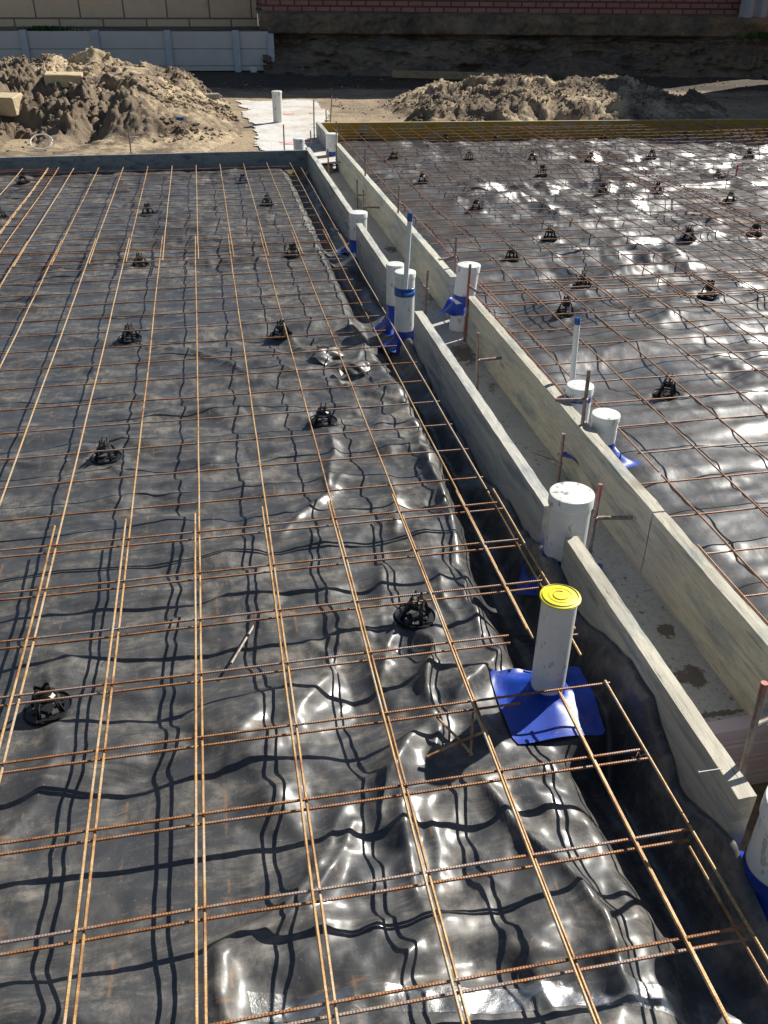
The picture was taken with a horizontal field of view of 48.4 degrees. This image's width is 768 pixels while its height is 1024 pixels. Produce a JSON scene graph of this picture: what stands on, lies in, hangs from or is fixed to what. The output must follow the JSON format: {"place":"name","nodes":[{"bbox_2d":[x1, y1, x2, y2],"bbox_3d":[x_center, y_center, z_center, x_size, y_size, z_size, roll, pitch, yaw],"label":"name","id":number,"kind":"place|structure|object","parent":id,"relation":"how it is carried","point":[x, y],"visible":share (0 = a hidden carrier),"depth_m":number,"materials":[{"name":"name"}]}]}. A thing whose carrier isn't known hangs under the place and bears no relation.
{"place":"outdoors","nodes":[
{"label":"outdoors","id":0,"kind":"place"},
{"bbox_2d":[0,26,258,30],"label":"retained ground","id":1,"kind":"structure","parent":0,"point":[162,28],"depth_m":16.16,"materials":[{"name":"soil"}]},
{"bbox_2d":[9,25,82,30],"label":"weeds","id":2,"kind":"object","parent":1,"relation":"on","point":[45,28],"visible":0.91,"depth_m":14.93,"materials":[{"name":"green plant"}]},
{"bbox_2d":[0,0,257,25],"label":"limestone wall","id":3,"kind":"structure","parent":1,"relation":"on","point":[131,12],"depth_m":16.61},
{"bbox_2d":[256,0,740,13],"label":"brick house","id":4,"kind":"structure","parent":1,"relation":"on","point":[636,6],"depth_m":15.90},
{"bbox_2d":[236,99,337,163],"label":"concrete path","id":5,"kind":"structure","parent":0,"point":[297,123],"depth_m":9.91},
{"bbox_2d":[271,90,282,122],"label":"capped pipe","id":6,"kind":"object","parent":5,"relation":"on","point":[277,106],"visible":1,"depth_m":9.87,"materials":[{"name":"white plastic"}]},
{"bbox_2d":[279,141,317,144],"bbox_3d":[-0.875,-3.833,8.865,0.404,0.008,0.275,-5,33,-9],"label":"paint mark","id":7,"kind":"object","parent":5,"relation":"on","point":[288,142],"visible":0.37,"depth_m":8.87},
{"bbox_2d":[293,137,304,149],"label":"capped pipe","id":8,"kind":"object","parent":5,"relation":"on","point":[298,143],"visible":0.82,"depth_m":7.77,"materials":[{"name":"white plastic"}]},
{"bbox_2d":[310,100,314,139],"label":"form stake","id":9,"kind":"object","parent":5,"relation":"on","point":[313,112],"visible":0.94,"depth_m":8.93,"materials":[{"name":"metal"}]},
{"bbox_2d":[0,14,767,851],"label":"ground","id":10,"kind":"structure","parent":0,"point":[372,88],"depth_m":12.82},
{"bbox_2d":[0,48,241,156],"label":"spoil heap","id":11,"kind":"object","parent":10,"relation":"on","point":[105,131],"visible":0.72,"depth_m":9.06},
{"bbox_2d":[0,92,22,115],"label":"limestone block","id":12,"kind":"object","parent":11,"relation":"on","point":[10,103],"depth_m":8.91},
{"bbox_2d":[30,134,52,149],"bbox_3d":[-3.300,-3.564,8.226,0.212,0.122,0.179,-5,33,-9],"label":"conduit ring","id":13,"kind":"object","parent":11,"relation":"on","point":[43,148],"visible":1,"depth_m":8.21,"materials":[{"name":"white plastic"}]},
{"bbox_2d":[44,71,82,87],"bbox_3d":[-3.551,-4.804,9.495,0.407,0.134,0.246,-6,35,-13],"label":"limestone block","id":14,"kind":"object","parent":11,"relation":"on","point":[62,78],"depth_m":9.40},
{"bbox_2d":[0,46,239,141],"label":"loose clods","id":15,"kind":"object","parent":11,"relation":"on","point":[188,97],"visible":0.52,"depth_m":10.02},
{"bbox_2d":[204,93,219,99],"bbox_3d":[-2.234,-5.390,11.084,0.204,0.072,0.103,-12,34,-19],"label":"limestone block","id":16,"kind":"object","parent":11,"relation":"on","point":[214,96],"depth_m":11.05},
{"bbox_2d":[127,125,138,153],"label":"form stake","id":17,"kind":"object","parent":10,"relation":"on","point":[129,137],"visible":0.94,"depth_m":7.93,"materials":[{"name":"metal"}]},
{"bbox_2d":[0,30,274,71],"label":"retaining wall","id":18,"kind":"structure","parent":10,"relation":"on","point":[236,50],"depth_m":15.14,"materials":[{"name":"concrete"}]},
{"bbox_2d":[0,150,307,175],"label":"form board","id":19,"kind":"object","parent":10,"relation":"on","point":[296,159],"visible":0.84,"depth_m":7.39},
{"bbox_2d":[305,147,352,241],"bbox_3d":[-0.453,-2.515,6.722,0.041,0.272,2.530,-5,33,-9],"label":"form board","id":20,"kind":"object","parent":10,"relation":"on","point":[338,206],"visible":0.84,"depth_m":6.42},
{"bbox_2d":[0,167,767,1023],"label":"plastic membrane","id":21,"kind":"object","parent":10,"relation":"on","point":[262,963],"visible":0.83,"depth_m":2.02,"materials":[{"name":"plastic"}]},
{"bbox_2d":[0,206,8,217],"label":"bar chair","id":22,"kind":"object","parent":21,"relation":"on","point":[4,216],"visible":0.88,"depth_m":5.91,"materials":[{"name":"plastic"}]},
{"bbox_2d":[16,172,29,183],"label":"bar chair","id":23,"kind":"object","parent":21,"relation":"on","point":[20,178],"visible":0.79,"depth_m":6.92,"materials":[{"name":"plastic"}]},
{"bbox_2d":[23,681,71,724],"bbox_3d":[-0.772,0.422,1.945,0.108,0.070,0.108,-18,34,-24],"label":"bar chair","id":24,"kind":"object","parent":21,"relation":"on","point":[29,717],"visible":0.9,"depth_m":1.94,"materials":[{"name":"plastic"}]},
{"bbox_2d":[90,437,121,464],"bbox_3d":[-0.971,-0.221,2.971,0.108,0.072,0.108,2,30,3],"label":"bar chair","id":25,"kind":"object","parent":21,"relation":"on","point":[103,445],"visible":0.93,"depth_m":2.96,"materials":[{"name":"plastic"}]},
{"bbox_2d":[118,323,141,342],"bbox_3d":[-1.178,-0.834,3.949,0.108,0.074,0.108,8,33,7],"label":"bar chair","id":26,"kind":"object","parent":21,"relation":"on","point":[122,337],"visible":0.98,"depth_m":3.94,"materials":[{"name":"plastic"}]},
{"bbox_2d":[131,252,149,267],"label":"bar chair","id":27,"kind":"object","parent":21,"relation":"on","point":[140,264],"visible":0.98,"depth_m":4.95,"materials":[{"name":"plastic"}]},
{"bbox_2d":[140,203,155,214],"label":"bar chair","id":28,"kind":"object","parent":21,"relation":"on","point":[147,207],"visible":0.93,"depth_m":6.02,"materials":[{"name":"plastic"}]},
{"bbox_2d":[0,162,348,267],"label":"rebar mesh","id":29,"kind":"object","parent":21,"relation":"on","point":[167,207],"visible":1,"depth_m":5.83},
{"bbox_2d":[0,167,58,252],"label":"rebar mesh","id":30,"kind":"object","parent":29,"relation":"on","point":[22,197],"visible":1,"depth_m":6.31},
{"bbox_2d":[230,623,255,663],"bbox_3d":[-0.352,0.328,2.138,0.007,0.012,0.159,7,33,11],"label":"loose bar","id":31,"kind":"object","parent":21,"relation":"on","point":[242,644],"visible":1,"depth_m":2.13,"materials":[{"name":"metal"}]},
{"bbox_2d":[236,174,249,182],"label":"bar chair","id":32,"kind":"object","parent":21,"relation":"on","point":[240,180],"visible":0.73,"depth_m":7.01,"materials":[{"name":"black plastic"}]},
{"bbox_2d":[260,194,273,206],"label":"bar chair","id":33,"kind":"object","parent":21,"relation":"on","point":[267,200],"visible":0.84,"depth_m":6.29,"materials":[{"name":"plastic"}]},
{"bbox_2d":[270,319,292,338],"bbox_3d":[-0.483,-0.864,4.006,0.108,0.074,0.108,16,35,25],"label":"bar chair","id":34,"kind":"object","parent":21,"relation":"on","point":[279,326],"visible":0.89,"depth_m":4.00,"materials":[{"name":"plastic"}]},
{"bbox_2d":[284,243,301,257],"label":"bar chair","id":35,"kind":"object","parent":21,"relation":"on","point":[292,246],"visible":0.8,"depth_m":5.15,"materials":[{"name":"plastic"}]},
{"bbox_2d":[310,402,336,426],"bbox_3d":[-0.230,-0.376,3.229,0.108,0.073,0.108,2,31,-2],"label":"bar chair","id":36,"kind":"object","parent":21,"relation":"on","point":[324,414],"visible":0.94,"depth_m":3.22,"materials":[{"name":"plastic"}]},
{"bbox_2d":[310,345,344,365],"bbox_3d":[-0.255,-0.700,3.788,0.113,0.042,0.170,16,35,23],"label":"plastic flap","id":37,"kind":"object","parent":21,"relation":"on","point":[324,358],"visible":0.89,"depth_m":3.77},
{"bbox_2d":[337,210,367,256],"bbox_3d":[-0.166,-1.777,5.525,0.224,0.316,0.224,-15,35,-24],"label":"capped pipe","id":38,"kind":"object","parent":21,"relation":"on","point":[358,216],"visible":0.55,"depth_m":5.45,"materials":[{"name":"white plastic"}]},
{"bbox_2d":[337,361,370,376],"bbox_3d":[-0.131,-0.621,3.672,0.150,0.034,0.096,-12,34,-19],"label":"plastic flap","id":39,"kind":"object","parent":21,"relation":"on","point":[355,371],"visible":0.88,"depth_m":3.66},
{"bbox_2d":[0,229,767,1023],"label":"rebar mesh","id":40,"kind":"object","parent":21,"relation":"on","point":[336,1015],"visible":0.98,"depth_m":2.17,"materials":[{"name":"metal"}]},
{"bbox_2d":[0,488,767,1023],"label":"rebar mesh","id":41,"kind":"object","parent":40,"relation":"on","point":[312,890],"visible":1,"depth_m":1.72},
{"bbox_2d":[372,261,403,336],"bbox_3d":[0.052,-1.045,4.291,0.164,0.406,0.164,-19,37,-28],"label":"capped pipe","id":42,"kind":"object","parent":21,"relation":"on","point":[392,266],"visible":0.55,"depth_m":4.25,"materials":[{"name":"white plastic"}]},
{"bbox_2d":[380,268,415,352],"bbox_3d":[0.098,-0.954,4.130,0.204,0.423,0.204,-12,34,-19],"label":"capped pipe","id":43,"kind":"object","parent":21,"relation":"on","point":[404,318],"visible":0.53,"depth_m":4.09,"materials":[{"name":"white plastic"}]},
{"bbox_2d":[394,212,414,297],"bbox_3d":[0.103,-1.194,3.961,0.100,0.389,0.132,-5,33,-9],"label":"conduit","id":44,"kind":"object","parent":43,"relation":"attached to","point":[405,292],"visible":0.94,"depth_m":3.94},
{"bbox_2d":[395,590,435,628],"bbox_3d":[0.085,0.245,2.245,0.108,0.076,0.108,14,32,17],"label":"bar chair","id":45,"kind":"object","parent":21,"relation":"on","point":[418,607],"visible":0.98,"depth_m":2.24,"materials":[{"name":"plastic"}]},
{"bbox_2d":[426,711,482,757],"bbox_3d":[0.154,0.485,1.862,0.144,0.038,0.101,-5,33,-9],"label":"rebar offcut","id":46,"kind":"object","parent":21,"relation":"on","point":[470,737],"visible":0.94,"depth_m":1.85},
{"bbox_2d":[274,972,687,1023],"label":"clear tape","id":47,"kind":"object","parent":21,"relation":"on","point":[487,1001],"visible":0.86,"depth_m":1.43,"materials":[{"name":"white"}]},
{"bbox_2d":[490,584,604,743],"bbox_3d":[0.388,0.341,1.947,0.239,0.346,0.234,-5,33,-9],"label":"capped pipe","id":48,"kind":"object","parent":21,"relation":"on","point":[532,718],"visible":0.98,"depth_m":1.96,"materials":[{"name":"white plastic"}]},
{"bbox_2d":[6,76,767,154],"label":"loose crumbs","id":49,"kind":"object","parent":10,"relation":"on","point":[358,86],"visible":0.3,"depth_m":13.01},
{"bbox_2d":[392,70,533,78],"bbox_3d":[1.301,-7.295,14.282,2.367,0.110,0.040,6,32,9],"label":"timber plank","id":50,"kind":"object","parent":10,"relation":"on","point":[428,74],"visible":0.79,"depth_m":14.32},
{"bbox_2d":[330,164,746,721],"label":"channel floor","id":51,"kind":"structure","parent":10,"relation":"on","point":[709,694],"depth_m":2.65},
{"bbox_2d":[316,121,328,148],"bbox_3d":[-0.628,-3.832,8.789,0.041,0.232,0.830,-5,33,-9],"label":"form board","id":52,"kind":"object","parent":51,"relation":"on","point":[321,130],"visible":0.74,"depth_m":8.76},
{"bbox_2d":[325,132,337,164],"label":"capped pipe","id":53,"kind":"object","parent":51,"relation":"on","point":[330,141],"visible":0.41,"depth_m":8.12,"materials":[{"name":"white plastic"}]},
{"bbox_2d":[327,149,340,175],"bbox_3d":[-0.438,-3.036,7.497,0.119,0.286,0.018,-5,33,-9],"label":"form stake","id":54,"kind":"object","parent":51,"relation":"on","point":[328,162],"visible":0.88,"depth_m":7.47,"materials":[{"name":"metal"}]},
{"bbox_2d":[336,121,336,169],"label":"form stake","id":55,"kind":"object","parent":51,"relation":"on","point":[336,144],"visible":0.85,"depth_m":7.82,"materials":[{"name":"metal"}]},
{"bbox_2d":[356,179,364,207],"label":"form stake","id":56,"kind":"object","parent":51,"relation":"on","point":[357,194],"visible":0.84,"depth_m":6.59,"materials":[{"name":"metal"}]},
{"bbox_2d":[364,148,369,175],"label":"form stake","id":57,"kind":"object","parent":51,"relation":"on","point":[365,163],"visible":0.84,"depth_m":6.54,"materials":[{"name":"metal"}]},
{"bbox_2d":[362,189,379,209],"bbox_3d":[-0.093,-2.155,6.100,0.125,0.278,0.017,3,32,3],"label":"form stake","id":58,"kind":"object","parent":51,"relation":"on","point":[363,206],"visible":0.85,"depth_m":6.08,"materials":[{"name":"brown metal"}]},
{"bbox_2d":[356,223,388,311],"bbox_3d":[-0.062,-1.426,4.987,0.041,0.272,1.000,-5,33,-9],"label":"form board","id":59,"kind":"object","parent":51,"relation":"on","point":[372,260],"visible":0.84,"depth_m":4.93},
{"bbox_2d":[335,143,455,317],"bbox_3d":[-0.036,-2.212,6.207,0.041,0.232,4.220,-5,33,-9],"label":"form board","id":60,"kind":"object","parent":51,"relation":"on","point":[392,224],"visible":0.9,"depth_m":5.50,"materials":[{"name":"grey wood"}]},
{"bbox_2d":[397,185,403,212],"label":"form stake","id":61,"kind":"object","parent":51,"relation":"on","point":[399,202],"visible":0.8,"depth_m":5.53,"materials":[{"name":"metal"}]},
{"bbox_2d":[421,269,428,315],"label":"form stake","id":62,"kind":"object","parent":51,"relation":"on","point":[426,290],"visible":0.94,"depth_m":4.38,"materials":[{"name":"brown metal"}]},
{"bbox_2d":[438,236,457,273],"bbox_3d":[0.335,-1.256,4.547,0.107,0.405,0.017,-14,35,-22],"label":"form stake","id":63,"kind":"object","parent":51,"relation":"on","point":[454,257],"visible":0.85,"depth_m":4.50,"materials":[{"name":"metal"}]},
{"bbox_2d":[436,261,491,331],"bbox_3d":[0.404,-1.073,4.291,0.214,0.339,0.214,-25,40,-35],"label":"capped pipe","id":64,"kind":"object","parent":51,"relation":"on","point":[454,306],"visible":0.67,"depth_m":4.24,"materials":[{"name":"white plastic"}]},
{"bbox_2d":[463,264,478,341],"bbox_3d":[0.418,-0.966,4.081,0.021,0.409,0.111,-12,34,-19],"label":"form stake","id":65,"kind":"object","parent":51,"relation":"on","point":[469,286],"visible":0.98,"depth_m":4.09,"materials":[{"name":"brown metal"}]},
{"bbox_2d":[413,311,548,545],"bbox_3d":[0.321,-0.359,3.285,0.041,0.272,1.740,-5,33,-9],"label":"form board","id":66,"kind":"object","parent":51,"relation":"on","point":[505,469],"visible":0.81,"depth_m":3.05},
{"bbox_2d":[475,332,501,390],"bbox_3d":[0.439,-0.614,3.613,0.119,0.310,0.018,-8,33,-14],"label":"form stake","id":67,"kind":"object","parent":51,"relation":"on","point":[478,360],"visible":0.91,"depth_m":3.59,"materials":[{"name":"metal"}]},
{"bbox_2d":[531,433,564,482],"bbox_3d":[0.573,-0.189,3.010,0.124,0.230,0.018,24,39,33],"label":"form stake","id":68,"kind":"object","parent":51,"relation":"on","point":[559,463],"visible":0.95,"depth_m":2.99,"materials":[{"name":"metal"}]},
{"bbox_2d":[515,482,602,595],"bbox_3d":[0.520,0.105,2.467,0.228,0.377,0.228,11,33,16],"label":"capped pipe","id":69,"kind":"object","parent":51,"relation":"on","point":[570,507],"visible":0.41,"depth_m":2.37,"materials":[{"name":"white plastic"}]},
{"bbox_2d":[466,296,664,571],"bbox_3d":[0.606,-0.432,3.355,0.041,0.218,1.995,-5,33,-9],"label":"form board","id":70,"kind":"object","parent":51,"relation":"on","point":[529,388],"visible":0.94,"depth_m":3.05,"materials":[{"name":"brown wood"}]},
{"bbox_2d":[588,483,632,553],"bbox_3d":[0.689,0.040,2.592,0.122,0.287,0.018,0,32,0],"label":"form stake","id":71,"kind":"object","parent":51,"relation":"on","point":[595,517],"visible":0.95,"depth_m":2.57,"materials":[{"name":"brown metal"}]},
{"bbox_2d":[561,536,756,847],"bbox_3d":[0.599,0.388,2.034,0.041,0.207,0.898,-5,33,-9],"label":"form board","id":72,"kind":"object","parent":51,"relation":"on","point":[725,797],"visible":0.69,"depth_m":1.84,"materials":[{"name":"brown wood"}]},
{"bbox_2d":[739,680,767,776],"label":"form stake","id":73,"kind":"object","parent":72,"relation":"attached to","point":[757,722],"visible":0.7,"depth_m":1.63,"materials":[{"name":"brown metal"}]},
{"bbox_2d":[641,512,767,718],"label":"form board","id":74,"kind":"object","parent":51,"relation":"on","point":[723,625],"visible":0.97,"depth_m":2.22,"materials":[{"name":"brown wood"}]},
{"bbox_2d":[320,119,767,141],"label":"ply form","id":75,"kind":"object","parent":10,"relation":"on","point":[401,129],"visible":0.44,"depth_m":9.57,"materials":[{"name":"beige"}]},
{"bbox_2d":[337,135,767,625],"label":"plastic membrane","id":76,"kind":"object","parent":10,"relation":"on","point":[743,529],"visible":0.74,"depth_m":4.73,"materials":[{"name":"plastic"}]},
{"bbox_2d":[388,148,398,159],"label":"bar chair","id":77,"kind":"object","parent":76,"relation":"on","point":[393,158],"visible":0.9,"depth_m":8.07,"materials":[{"name":"plastic"}]},
{"bbox_2d":[416,171,428,183],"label":"bar chair","id":78,"kind":"object","parent":76,"relation":"on","point":[419,180],"visible":0.78,"depth_m":7.13,"materials":[{"name":"plastic"}]},
{"bbox_2d":[469,197,482,210],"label":"bar chair","id":79,"kind":"object","parent":76,"relation":"on","point":[477,201],"visible":0.96,"depth_m":6.32,"materials":[{"name":"plastic"}]},
{"bbox_2d":[502,244,519,261],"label":"bar chair","id":80,"kind":"object","parent":76,"relation":"on","point":[510,252],"visible":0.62,"depth_m":5.18,"materials":[{"name":"plastic"}]},
{"bbox_2d":[536,165,547,176],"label":"bar chair","id":81,"kind":"object","parent":76,"relation":"on","point":[543,174],"visible":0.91,"depth_m":7.45,"materials":[{"name":"plastic"}]},
{"bbox_2d":[541,224,557,240],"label":"bar chair","id":82,"kind":"object","parent":76,"relation":"on","point":[548,236],"visible":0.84,"depth_m":5.62,"materials":[{"name":"plastic"}]},
{"bbox_2d":[555,296,574,316],"bbox_3d":[0.944,-1.072,4.421,0.108,0.092,0.108,-16,35,-27],"label":"bar chair","id":83,"kind":"object","parent":76,"relation":"on","point":[565,305],"visible":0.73,"depth_m":4.41,"materials":[{"name":"plastic"}]},
{"bbox_2d":[555,369,590,424],"bbox_3d":[0.636,-0.281,2.953,0.114,0.449,0.018,-1,32,-2],"label":"form stake","id":84,"kind":"object","parent":76,"relation":"on","point":[586,391],"visible":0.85,"depth_m":2.88,"materials":[{"name":"brown metal"}]},
{"bbox_2d":[569,317,580,380],"bbox_3d":[0.724,-0.550,3.275,0.024,0.396,0.044,-15,35,-23],"label":"conduit","id":85,"kind":"object","parent":76,"relation":"on","point":[577,321],"visible":0.77,"depth_m":3.23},
{"bbox_2d":[565,380,593,422],"bbox_3d":[0.716,-0.346,3.190,0.100,0.279,0.100,-5,33,-9],"label":"capped pipe","id":86,"kind":"object","parent":76,"relation":"on","point":[575,388],"visible":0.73,"depth_m":3.11,"materials":[{"name":"white plastic"}]},
{"bbox_2d":[573,269,591,288],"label":"bar chair","id":87,"kind":"object","parent":76,"relation":"on","point":[584,273],"visible":0.77,"depth_m":4.75,"materials":[{"name":"plastic"}]},
{"bbox_2d":[585,151,595,161],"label":"bar chair","id":88,"kind":"object","parent":76,"relation":"on","point":[591,153],"visible":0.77,"depth_m":8.09,"materials":[{"name":"plastic"}]},
{"bbox_2d":[558,408,640,467],"bbox_3d":[0.761,-0.224,3.001,0.214,0.272,0.214,-17,36,-26],"label":"capped pipe","id":89,"kind":"object","parent":76,"relation":"on","point":[604,423],"visible":0.5,"depth_m":2.93,"materials":[{"name":"white plastic"}]},
{"bbox_2d":[596,181,609,194],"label":"bar chair","id":90,"kind":"object","parent":76,"relation":"on","point":[602,186],"visible":0.87,"depth_m":6.84,"materials":[{"name":"plastic"}]},
{"bbox_2d":[653,373,680,399],"bbox_3d":[1.175,-0.526,3.531,0.108,0.092,0.108,15,35,24],"label":"bar chair","id":91,"kind":"object","parent":76,"relation":"on","point":[668,383],"visible":0.86,"depth_m":3.53,"materials":[{"name":"plastic"}]},
{"bbox_2d":[476,267,767,624],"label":"rebar mesh","id":92,"kind":"object","parent":91,"relation":"on","point":[694,509],"visible":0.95,"depth_m":3.65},
{"bbox_2d":[680,224,696,240],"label":"bar chair","id":93,"kind":"object","parent":76,"relation":"on","point":[688,230],"visible":0.94,"depth_m":5.65,"materials":[{"name":"plastic"}]},
{"bbox_2d":[332,124,767,307],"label":"rebar mesh","id":94,"kind":"object","parent":93,"relation":"on","point":[597,288],"visible":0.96,"depth_m":5.97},
{"bbox_2d":[510,122,767,249],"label":"rebar mesh","id":95,"kind":"object","parent":94,"relation":"on","point":[701,124],"visible":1,"depth_m":7.71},
{"bbox_2d":[698,279,717,299],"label":"bar chair","id":96,"kind":"object","parent":76,"relation":"on","point":[709,289],"visible":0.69,"depth_m":4.60,"materials":[{"name":"plastic"}]},
{"bbox_2d":[713,169,721,178],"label":"bar chair","id":97,"kind":"object","parent":76,"relation":"on","point":[718,173],"visible":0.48,"depth_m":7.35,"materials":[{"name":"plastic"}]},
{"bbox_2d":[723,189,736,201],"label":"bar chair","id":98,"kind":"object","parent":76,"relation":"on","point":[732,199],"visible":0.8,"depth_m":6.64,"materials":[{"name":"plastic"}]},
{"bbox_2d":[704,123,767,145],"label":"rebar mesh","id":99,"kind":"object","parent":76,"relation":"on","point":[745,132],"visible":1,"depth_m":8.96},
{"bbox_2d":[743,148,753,158],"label":"bar chair","id":100,"kind":"object","parent":76,"relation":"on","point":[748,152],"visible":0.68,"depth_m":8.37,"materials":[{"name":"plastic"}]},
{"bbox_2d":[747,220,762,235],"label":"bar chair","id":101,"kind":"object","parent":76,"relation":"on","point":[756,227],"visible":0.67,"depth_m":5.76,"materials":[{"name":"plastic"}]},
{"bbox_2d":[379,74,726,121],"bbox_3d":[2.282,-5.550,11.413,5.088,0.500,3.900,-5,33,-9],"label":"spoil heap","id":102,"kind":"object","parent":10,"relation":"on","point":[531,109],"visible":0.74,"depth_m":10.51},
{"bbox_2d":[384,73,721,121],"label":"loose clods","id":103,"kind":"object","parent":10,"relation":"on","point":[423,107],"visible":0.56,"depth_m":10.66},
{"bbox_2d":[706,715,767,784],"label":"grooved panel","id":104,"kind":"object","parent":10,"relation":"on","point":[731,734],"visible":0.06,"depth_m":2.07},
{"bbox_2d":[255,8,767,78],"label":"earth bank","id":105,"kind":"structure","parent":0,"point":[364,43],"depth_m":15.68,"materials":[{"name":"soil"}]},
{"bbox_2d":[730,31,767,39],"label":"weeds","id":106,"kind":"object","parent":105,"relation":"on","point":[758,35],"visible":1,"depth_m":15.64,"materials":[{"name":"green plant"}]},
{"bbox_2d":[738,0,767,41],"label":"corrugated fence","id":107,"kind":"object","parent":105,"relation":"on","point":[752,8],"visible":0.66,"depth_m":15.70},
{"bbox_3d":[1.258,1.108,1.108,0.900,0.128,1.584,-5,33,-9],"label":"plastic flap","id":108,"kind":"object","parent":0,"visible":0},
{"bbox_2d":[739,786,767,921],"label":"capped pipe","id":109,"kind":"object","parent":108,"relation":"on","point":[754,856],"visible":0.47,"depth_m":1.56,"materials":[{"name":"white plastic"}]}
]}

